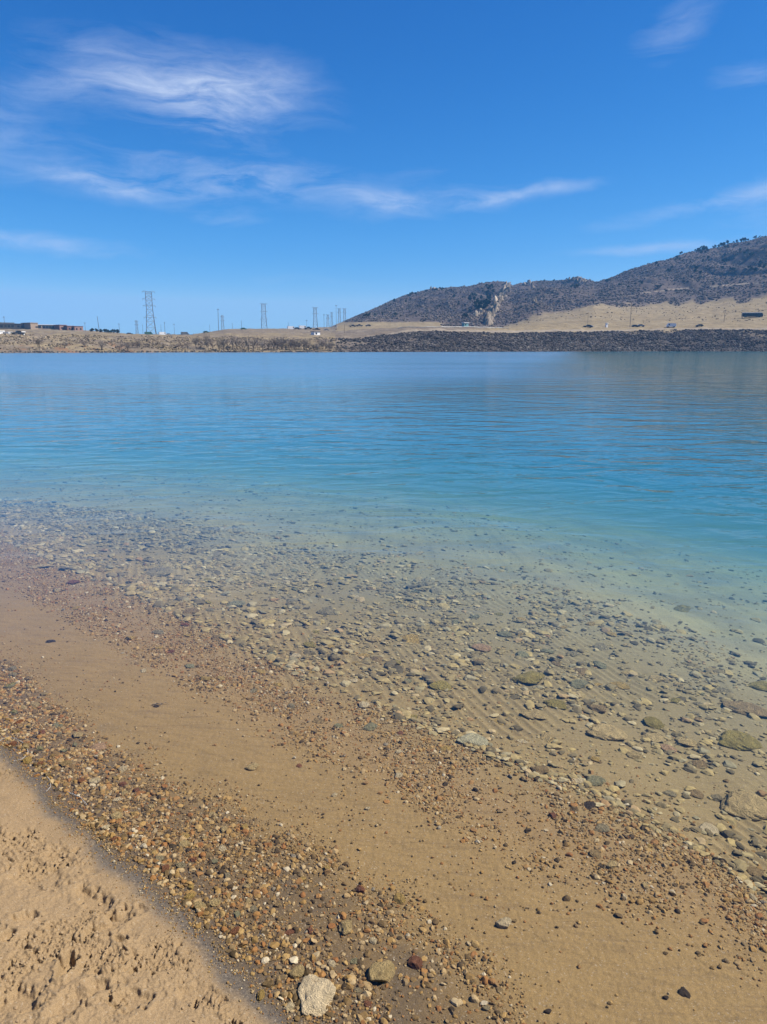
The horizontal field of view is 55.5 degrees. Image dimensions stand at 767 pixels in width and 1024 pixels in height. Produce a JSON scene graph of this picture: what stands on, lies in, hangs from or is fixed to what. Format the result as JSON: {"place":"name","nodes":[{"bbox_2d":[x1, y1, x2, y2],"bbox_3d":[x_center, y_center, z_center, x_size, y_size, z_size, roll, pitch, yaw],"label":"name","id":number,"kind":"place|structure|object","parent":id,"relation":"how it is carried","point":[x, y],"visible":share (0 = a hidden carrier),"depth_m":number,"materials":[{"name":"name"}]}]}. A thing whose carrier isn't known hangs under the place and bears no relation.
{"place":"outdoors","nodes":[
{"label":"outdoors","id":0,"kind":"place"},
{"bbox_2d":[0,428,766,1023],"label":"beach","id":1,"kind":"structure","parent":0,"point":[608,952],"depth_m":3.21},
{"bbox_2d":[4,682,15,688],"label":"stone","id":2,"kind":"object","parent":1,"relation":"on","point":[11,685],"visible":1,"depth_m":3.55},
{"bbox_2d":[28,564,50,568],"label":"stone","id":3,"kind":"object","parent":1,"relation":"on","point":[40,566],"visible":0.98,"depth_m":5.70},
{"bbox_2d":[60,760,72,766],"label":"stone","id":4,"kind":"object","parent":1,"relation":"on","point":[66,762],"visible":1,"depth_m":2.88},
{"bbox_2d":[73,732,82,737],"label":"stone","id":5,"kind":"object","parent":1,"relation":"on","point":[77,734],"visible":1,"depth_m":3.10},
{"bbox_2d":[88,777,100,783],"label":"stone","id":6,"kind":"object","parent":1,"relation":"on","point":[96,780],"visible":1,"depth_m":2.77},
{"bbox_2d":[89,743,106,750],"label":"stone","id":7,"kind":"object","parent":1,"relation":"on","point":[98,746],"visible":1,"depth_m":3.02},
{"bbox_2d":[0,819,228,1023],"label":"sand crumbs","id":8,"kind":"object","parent":1,"relation":"on","point":[22,962],"visible":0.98,"depth_m":1.95,"materials":[{"name":"sand"}]},
{"bbox_2d":[110,811,122,819],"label":"stone","id":9,"kind":"object","parent":1,"relation":"on","point":[116,815],"visible":1,"depth_m":2.55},
{"bbox_2d":[118,765,127,771],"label":"stone","id":10,"kind":"object","parent":1,"relation":"on","point":[123,768],"visible":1,"depth_m":2.86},
{"bbox_2d":[0,735,295,1023],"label":"edge grit","id":11,"kind":"object","parent":1,"relation":"on","point":[195,935],"visible":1,"depth_m":2.18,"materials":[{"name":"gravel"}]},
{"bbox_2d":[146,566,173,576],"bbox_3d":[-1.785,0.481,5.782,0.241,0.049,0.174,-5,19,-7],"label":"stone","id":12,"kind":"object","parent":1,"relation":"on","point":[159,571],"visible":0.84,"depth_m":5.75,"materials":[{"name":"stone"}]},
{"bbox_2d":[161,864,168,872],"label":"stone","id":13,"kind":"object","parent":1,"relation":"on","point":[165,867],"visible":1,"depth_m":2.29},
{"bbox_2d":[175,862,185,867],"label":"stone","id":14,"kind":"object","parent":1,"relation":"on","point":[180,865],"visible":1,"depth_m":2.31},
{"bbox_2d":[178,840,190,847],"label":"stone","id":15,"kind":"object","parent":1,"relation":"on","point":[183,843],"visible":1,"depth_m":2.41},
{"bbox_2d":[183,893,194,898],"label":"stone","id":16,"kind":"object","parent":1,"relation":"on","point":[188,895],"visible":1,"depth_m":2.18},
{"bbox_2d":[182,608,198,614],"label":"stone","id":17,"kind":"object","parent":1,"relation":"on","point":[192,611],"visible":0.85,"depth_m":4.80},
{"bbox_2d":[193,901,205,908],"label":"stone","id":18,"kind":"object","parent":1,"relation":"on","point":[199,904],"visible":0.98,"depth_m":2.14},
{"bbox_2d":[209,898,220,906],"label":"stone","id":19,"kind":"object","parent":1,"relation":"on","point":[213,902],"visible":1,"depth_m":2.15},
{"bbox_2d":[228,926,239,935],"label":"stone","id":20,"kind":"object","parent":1,"relation":"on","point":[234,931],"visible":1,"depth_m":2.04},
{"bbox_2d":[225,600,245,606],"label":"stone","id":21,"kind":"object","parent":1,"relation":"on","point":[238,603],"visible":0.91,"depth_m":5.07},
{"bbox_2d":[245,762,259,769],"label":"stone","id":22,"kind":"object","parent":1,"relation":"on","point":[253,766],"visible":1,"depth_m":2.90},
{"bbox_2d":[257,989,264,1000],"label":"stone","id":23,"kind":"object","parent":1,"relation":"on","point":[261,994],"visible":1,"depth_m":1.84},
{"bbox_2d":[262,615,277,619],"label":"stone","id":24,"kind":"object","parent":1,"relation":"on","point":[269,617],"visible":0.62,"depth_m":4.80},
{"bbox_2d":[282,1001,294,1010],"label":"stone","id":25,"kind":"object","parent":1,"relation":"on","point":[290,1005],"visible":1,"depth_m":1.81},
{"bbox_2d":[0,636,587,1023],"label":"shore gravel","id":26,"kind":"structure","parent":1,"relation":"on","point":[293,996],"depth_m":2.31,"materials":[{"name":"gravel"}]},
{"bbox_2d":[22,757,31,763],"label":"stone","id":27,"kind":"object","parent":26,"relation":"on","point":[26,760],"visible":1,"depth_m":2.89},
{"bbox_2d":[298,974,335,1017],"bbox_3d":[-0.174,1.224,1.838,0.095,0.036,0.104,3,13,13],"label":"stone","id":28,"kind":"object","parent":26,"relation":"on","point":[316,994],"visible":1,"depth_m":1.84,"materials":[{"name":"stone"}]},
{"bbox_2d":[289,965,304,978],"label":"stone","id":29,"kind":"object","parent":1,"relation":"on","point":[296,971],"visible":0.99,"depth_m":1.91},
{"bbox_2d":[303,642,315,647],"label":"stone","id":30,"kind":"object","parent":1,"relation":"on","point":[310,644],"visible":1,"depth_m":4.33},
{"bbox_2d":[312,717,323,723],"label":"stone","id":31,"kind":"object","parent":1,"relation":"on","point":[318,720],"visible":1,"depth_m":3.32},
{"bbox_2d":[316,607,336,614],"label":"stone","id":32,"kind":"object","parent":1,"relation":"on","point":[326,611],"visible":0.98,"depth_m":5.06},
{"bbox_2d":[338,920,351,934],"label":"stone","id":33,"kind":"object","parent":1,"relation":"on","point":[345,928],"visible":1,"depth_m":2.07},
{"bbox_2d":[355,885,364,892],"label":"stone","id":34,"kind":"object","parent":1,"relation":"on","point":[359,888],"visible":1,"depth_m":2.22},
{"bbox_2d":[359,702,369,708],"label":"stone","id":35,"kind":"object","parent":1,"relation":"on","point":[362,705],"visible":1,"depth_m":3.52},
{"bbox_2d":[363,1000,371,1007],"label":"stone","id":36,"kind":"object","parent":1,"relation":"on","point":[367,1003],"visible":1,"depth_m":1.83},
{"bbox_2d":[362,722,377,730],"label":"stone","id":37,"kind":"object","parent":1,"relation":"on","point":[371,726],"visible":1,"depth_m":3.28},
{"bbox_2d":[0,573,741,1023],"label":"bar grit","id":38,"kind":"object","parent":1,"relation":"on","point":[576,923],"visible":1,"depth_m":2.55,"materials":[{"name":"gravel"}]},
{"bbox_2d":[365,636,379,641],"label":"stone","id":39,"kind":"object","parent":1,"relation":"on","point":[372,638],"visible":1,"depth_m":4.53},
{"bbox_2d":[369,937,376,944],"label":"stone","id":40,"kind":"object","parent":1,"relation":"on","point":[373,940],"visible":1,"depth_m":2.03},
{"bbox_2d":[371,656,382,662],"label":"stone","id":41,"kind":"object","parent":1,"relation":"on","point":[378,659],"visible":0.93,"depth_m":4.17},
{"bbox_2d":[367,960,394,982],"bbox_3d":[-0.006,1.216,1.924,0.066,0.040,0.078,-2,8,20],"label":"stone","id":42,"kind":"object","parent":1,"relation":"on","point":[383,971],"visible":1,"depth_m":1.91,"materials":[{"name":"stone"}]},
{"bbox_2d":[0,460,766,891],"bbox_3d":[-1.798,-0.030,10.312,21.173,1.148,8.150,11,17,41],"label":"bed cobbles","id":43,"kind":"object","parent":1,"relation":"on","point":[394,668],"visible":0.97,"depth_m":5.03,"materials":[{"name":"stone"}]},
{"bbox_2d":[0,524,766,996],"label":"submerged gravel","id":44,"kind":"structure","parent":1,"relation":"on","point":[638,850],"depth_m":2.99,"materials":[{"name":"gravel"}]},
{"bbox_2d":[0,459,766,897],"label":"bed shingle","id":45,"kind":"object","parent":1,"relation":"on","point":[596,791],"visible":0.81,"depth_m":4.76,"materials":[{"name":"stone"}]},
{"bbox_2d":[456,733,488,745],"bbox_3d":[0.392,1.006,3.210,0.142,0.027,0.105,6,9,14],"label":"stone","id":46,"kind":"object","parent":45,"relation":"on","point":[476,739],"visible":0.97,"depth_m":3.20,"materials":[{"name":"stone"}]},
{"bbox_2d":[394,893,404,904],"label":"stone","id":47,"kind":"object","parent":1,"relation":"on","point":[399,898],"visible":1,"depth_m":2.19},
{"bbox_2d":[401,634,418,643],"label":"stone","id":48,"kind":"object","parent":1,"relation":"on","point":[412,638],"visible":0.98,"depth_m":4.58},
{"bbox_2d":[406,664,419,669],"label":"stone","id":49,"kind":"object","parent":1,"relation":"on","point":[414,666],"visible":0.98,"depth_m":4.08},
{"bbox_2d":[408,955,422,969],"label":"stone","id":50,"kind":"object","parent":1,"relation":"on","point":[415,962],"visible":1,"depth_m":1.95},
{"bbox_2d":[430,588,441,593],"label":"stone","id":51,"kind":"object","parent":1,"relation":"on","point":[435,590],"visible":1,"depth_m":5.93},
{"bbox_2d":[428,680,450,690],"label":"stone","id":52,"kind":"object","parent":1,"relation":"on","point":[442,685],"visible":0.98,"depth_m":3.82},
{"bbox_2d":[439,745,451,751],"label":"stone","id":53,"kind":"object","parent":1,"relation":"on","point":[443,748],"visible":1,"depth_m":3.12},
{"bbox_2d":[447,635,460,640],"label":"stone","id":54,"kind":"object","parent":1,"relation":"on","point":[453,638],"visible":0.98,"depth_m":4.70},
{"bbox_2d":[471,643,491,651],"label":"stone","id":55,"kind":"object","parent":1,"relation":"on","point":[480,647],"visible":0.97,"depth_m":4.51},
{"bbox_2d":[496,917,511,928],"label":"stone","id":56,"kind":"object","parent":1,"relation":"on","point":[504,923],"visible":1,"depth_m":2.11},
{"bbox_2d":[497,631,511,636],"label":"stone","id":57,"kind":"object","parent":1,"relation":"on","point":[504,634],"visible":1,"depth_m":4.83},
{"bbox_2d":[515,651,528,657],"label":"stone","id":58,"kind":"object","parent":1,"relation":"on","point":[524,654],"visible":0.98,"depth_m":4.46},
{"bbox_2d":[511,671,544,683],"bbox_3d":[0.800,0.915,4.035,0.186,0.054,0.176,-1,6,10],"label":"stone","id":59,"kind":"object","parent":1,"relation":"on","point":[531,677],"visible":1,"depth_m":3.98,"materials":[{"name":"stone"}]},
{"bbox_2d":[521,710,546,718],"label":"stone","id":60,"kind":"object","parent":1,"relation":"on","point":[531,714],"visible":1,"depth_m":3.53,"materials":[{"name":"stone"}]},
{"bbox_2d":[530,766,549,773],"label":"stone","id":61,"kind":"object","parent":1,"relation":"on","point":[541,769],"visible":1,"depth_m":2.98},
{"bbox_2d":[540,733,553,741],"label":"stone","id":62,"kind":"object","parent":1,"relation":"on","point":[546,737],"visible":1,"depth_m":3.30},
{"bbox_2d":[543,699,566,708],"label":"stone","id":63,"kind":"object","parent":1,"relation":"on","point":[558,704],"visible":1,"depth_m":3.69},
{"bbox_2d":[565,651,579,655],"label":"stone","id":64,"kind":"object","parent":1,"relation":"on","point":[573,653],"visible":0.99,"depth_m":4.56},
{"bbox_2d":[571,778,583,783],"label":"stone","id":65,"kind":"object","parent":1,"relation":"on","point":[579,780],"visible":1,"depth_m":2.92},
{"bbox_2d":[569,679,588,688],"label":"stone","id":66,"kind":"object","parent":1,"relation":"on","point":[577,683],"visible":0.98,"depth_m":4.00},
{"bbox_2d":[573,667,587,675],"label":"stone","id":67,"kind":"object","parent":1,"relation":"on","point":[581,671],"visible":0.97,"depth_m":4.23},
{"bbox_2d":[584,801,595,809],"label":"stone","id":68,"kind":"object","parent":1,"relation":"on","point":[589,805],"visible":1,"depth_m":2.74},
{"bbox_2d":[590,849,600,858],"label":"stone","id":69,"kind":"object","parent":1,"relation":"on","point":[596,854],"visible":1,"depth_m":2.44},
{"bbox_2d":[586,775,605,785],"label":"stone","id":70,"kind":"object","parent":1,"relation":"on","point":[593,780],"visible":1,"depth_m":2.92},
{"bbox_2d":[587,704,605,712],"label":"stone","id":71,"kind":"object","parent":1,"relation":"on","point":[599,708],"visible":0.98,"depth_m":3.67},
{"bbox_2d":[591,643,608,650],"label":"stone","id":72,"kind":"object","parent":1,"relation":"on","point":[601,646],"visible":0.98,"depth_m":4.73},
{"bbox_2d":[593,661,606,668],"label":"stone","id":73,"kind":"object","parent":1,"relation":"on","point":[599,664],"visible":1,"depth_m":4.37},
{"bbox_2d":[594,823,609,832],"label":"stone","id":74,"kind":"object","parent":1,"relation":"on","point":[603,827],"visible":1,"depth_m":2.60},
{"bbox_2d":[586,723,626,740],"bbox_3d":[1.039,1.029,3.398,0.186,0.037,0.138,7,11,11],"label":"stone","id":75,"kind":"object","parent":1,"relation":"on","point":[607,732],"visible":1,"depth_m":3.37,"materials":[{"name":"stone"}]},
{"bbox_2d":[606,860,616,868],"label":"stone","id":76,"kind":"object","parent":1,"relation":"on","point":[612,864],"visible":1,"depth_m":2.38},
{"bbox_2d":[609,681,629,688],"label":"stone","id":77,"kind":"object","parent":1,"relation":"on","point":[621,685],"visible":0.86,"depth_m":4.07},
{"bbox_2d":[626,750,642,759],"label":"stone","id":78,"kind":"object","parent":1,"relation":"on","point":[632,754],"visible":1,"depth_m":3.19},
{"bbox_2d":[639,733,665,742],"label":"stone","id":79,"kind":"object","parent":1,"relation":"on","point":[655,737],"visible":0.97,"depth_m":3.41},
{"bbox_2d":[643,716,664,729],"bbox_3d":[1.324,1.037,3.573,0.098,0.034,0.092,5,20,9],"label":"stone","id":80,"kind":"object","parent":1,"relation":"on","point":[653,722],"visible":0.95,"depth_m":3.55,"materials":[{"name":"stone"}]},
{"bbox_2d":[648,675,665,681],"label":"stone","id":81,"kind":"object","parent":1,"relation":"on","point":[657,678],"visible":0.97,"depth_m":4.21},
{"bbox_2d":[660,744,676,752],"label":"stone","id":82,"kind":"object","parent":1,"relation":"on","point":[664,747],"visible":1,"depth_m":3.30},
{"bbox_2d":[662,790,676,796],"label":"stone","id":83,"kind":"object","parent":1,"relation":"on","point":[670,793],"visible":1,"depth_m":2.89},
{"bbox_2d":[673,605,690,611],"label":"stone","id":84,"kind":"object","parent":1,"relation":"on","point":[682,608],"visible":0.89,"depth_m":6.16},
{"bbox_2d":[679,986,690,998],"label":"stone","id":85,"kind":"object","parent":1,"relation":"on","point":[683,992],"visible":1,"depth_m":1.89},
{"bbox_2d":[677,737,696,746],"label":"stone","id":86,"kind":"object","parent":1,"relation":"on","point":[687,742],"visible":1,"depth_m":3.38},
{"bbox_2d":[688,789,703,798],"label":"stone","id":87,"kind":"object","parent":1,"relation":"on","point":[695,793],"visible":1,"depth_m":2.91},
{"bbox_2d":[691,760,706,768],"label":"stone","id":88,"kind":"object","parent":1,"relation":"on","point":[698,764],"visible":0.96,"depth_m":3.18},
{"bbox_2d":[697,822,718,834],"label":"stone","id":89,"kind":"object","parent":1,"relation":"on","point":[710,827],"visible":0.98,"depth_m":2.65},
{"bbox_2d":[710,794,722,801],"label":"stone","id":90,"kind":"object","parent":1,"relation":"on","point":[717,797],"visible":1,"depth_m":2.89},
{"bbox_2d":[716,687,733,693],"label":"stone","id":91,"kind":"object","parent":1,"relation":"on","point":[721,689],"visible":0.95,"depth_m":4.12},
{"bbox_2d":[717,730,761,750],"bbox_3d":[1.667,1.082,3.436,0.206,0.045,0.159,4,13,9],"label":"stone","id":92,"kind":"object","parent":1,"relation":"on","point":[737,740],"visible":1,"depth_m":3.41,"materials":[{"name":"stone"}]},
{"bbox_2d":[719,790,766,821],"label":"stone","id":93,"kind":"object","parent":1,"relation":"on","point":[750,806],"visible":0.98,"depth_m":2.81,"materials":[{"name":"stone"}]},
{"bbox_2d":[723,701,766,716],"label":"stone","id":94,"kind":"object","parent":1,"relation":"on","point":[745,708],"visible":0.92,"depth_m":3.85,"materials":[{"name":"stone"}]},
{"bbox_2d":[746,866,764,877],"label":"stone","id":95,"kind":"object","parent":1,"relation":"on","point":[752,870],"visible":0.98,"depth_m":2.42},
{"bbox_2d":[747,680,766,690],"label":"stone","id":96,"kind":"object","parent":1,"relation":"on","point":[760,685],"visible":1,"depth_m":4.22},
{"bbox_2d":[0,351,766,515],"bbox_3d":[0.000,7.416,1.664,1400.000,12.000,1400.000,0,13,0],"label":"water","id":97,"kind":"structure","parent":0,"point":[616,380],"depth_m":22.94,"materials":[{"name":"liquid"}]},
{"bbox_2d":[0,322,766,469],"bbox_3d":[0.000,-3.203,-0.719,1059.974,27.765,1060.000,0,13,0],"label":"ground","id":98,"kind":"structure","parent":0,"point":[363,333],"depth_m":291.00,"materials":[{"name":"brown soil"}]},
{"bbox_2d":[38,324,53,329],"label":"school building","id":99,"kind":"structure","parent":98,"relation":"on","point":[44,326],"depth_m":572.81,"materials":[{"name":"white paint"}]},
{"bbox_2d":[0,333,337,350],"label":"bank brush","id":100,"kind":"object","parent":98,"relation":"on","point":[66,339],"visible":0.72,"depth_m":315.45,"materials":[{"name":"plant"}]},
{"bbox_2d":[0,350,364,352],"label":"shore stones","id":101,"kind":"object","parent":98,"relation":"on","point":[97,351],"visible":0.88,"depth_m":289.40,"materials":[{"name":"stone"}]},
{"bbox_2d":[241,336,253,350],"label":"bare tree","id":102,"kind":"object","parent":98,"relation":"on","point":[247,344],"visible":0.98,"depth_m":313.58,"materials":[{"name":"brown plant"}]},
{"bbox_2d":[261,303,267,328],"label":"transmission tower","id":103,"kind":"structure","parent":98,"relation":"on","point":[265,311],"depth_m":763.58,"materials":[{"name":"metal"}]},
{"bbox_2d":[401,326,502,328],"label":"guard rail","id":104,"kind":"object","parent":98,"relation":"on","point":[457,326],"visible":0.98,"depth_m":424.92,"materials":[{"name":"metal"}]},
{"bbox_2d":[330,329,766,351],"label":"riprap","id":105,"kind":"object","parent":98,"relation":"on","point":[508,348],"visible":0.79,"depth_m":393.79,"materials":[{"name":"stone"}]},
{"bbox_2d":[337,328,766,349],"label":"rocky shoreline","id":106,"kind":"structure","parent":98,"relation":"on","point":[454,338],"depth_m":405.19,"materials":[{"name":"stone"}]},
{"bbox_2d":[0,236,766,334],"bbox_3d":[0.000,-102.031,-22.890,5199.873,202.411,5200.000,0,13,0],"label":"hills","id":107,"kind":"structure","parent":0,"point":[655,316],"depth_m":704.14,"materials":[{"name":"brown plant"}]},
{"bbox_2d":[0,322,23,328],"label":"office building","id":108,"kind":"structure","parent":107,"relation":"on","point":[7,325],"depth_m":565.73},
{"bbox_2d":[21,322,37,329],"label":"hall building","id":109,"kind":"structure","parent":107,"relation":"on","point":[31,325],"depth_m":567.43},
{"bbox_2d":[54,325,65,329],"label":"brick building","id":110,"kind":"structure","parent":107,"relation":"on","point":[58,327],"depth_m":572.50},
{"bbox_2d":[142,290,156,333],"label":"transmission tower","id":111,"kind":"structure","parent":107,"relation":"on","point":[153,317],"depth_m":728.18,"materials":[{"name":"metal"}]},
{"bbox_2d":[469,308,484,320],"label":"rock outcrop","id":112,"kind":"object","parent":107,"relation":"on","point":[477,313],"visible":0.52,"depth_m":687.55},
{"bbox_2d":[483,281,510,324],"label":"rock outcrop","id":113,"kind":"object","parent":107,"relation":"on","point":[490,314],"visible":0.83,"depth_m":697.96,"materials":[{"name":"stone"}]},
{"bbox_2d":[522,280,535,289],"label":"rock outcrop","id":114,"kind":"object","parent":107,"relation":"on","point":[529,283],"visible":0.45,"depth_m":1094.37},
{"bbox_2d":[335,236,766,329],"bbox_3d":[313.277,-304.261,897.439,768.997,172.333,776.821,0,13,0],"label":"hill scrub","id":115,"kind":"object","parent":107,"relation":"on","point":[437,314],"visible":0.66,"depth_m":785.80,"materials":[{"name":"plant"}]},
{"bbox_2d":[568,276,586,282],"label":"rock outcrop","id":116,"kind":"object","parent":107,"relation":"on","point":[578,278],"visible":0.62,"depth_m":1064.43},
{"bbox_2d":[507,298,766,326],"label":"field brush","id":117,"kind":"object","parent":107,"relation":"on","point":[663,312],"visible":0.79,"depth_m":592.11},
{"bbox_2d":[741,312,762,316],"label":"coach","id":118,"kind":"object","parent":107,"relation":"on","point":[760,314],"visible":1,"depth_m":511.09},
{"bbox_2d":[0,0,766,333],"label":"sky","id":119,"kind":"structure","parent":0,"point":[232,157],"materials":[{"name":"blue"}]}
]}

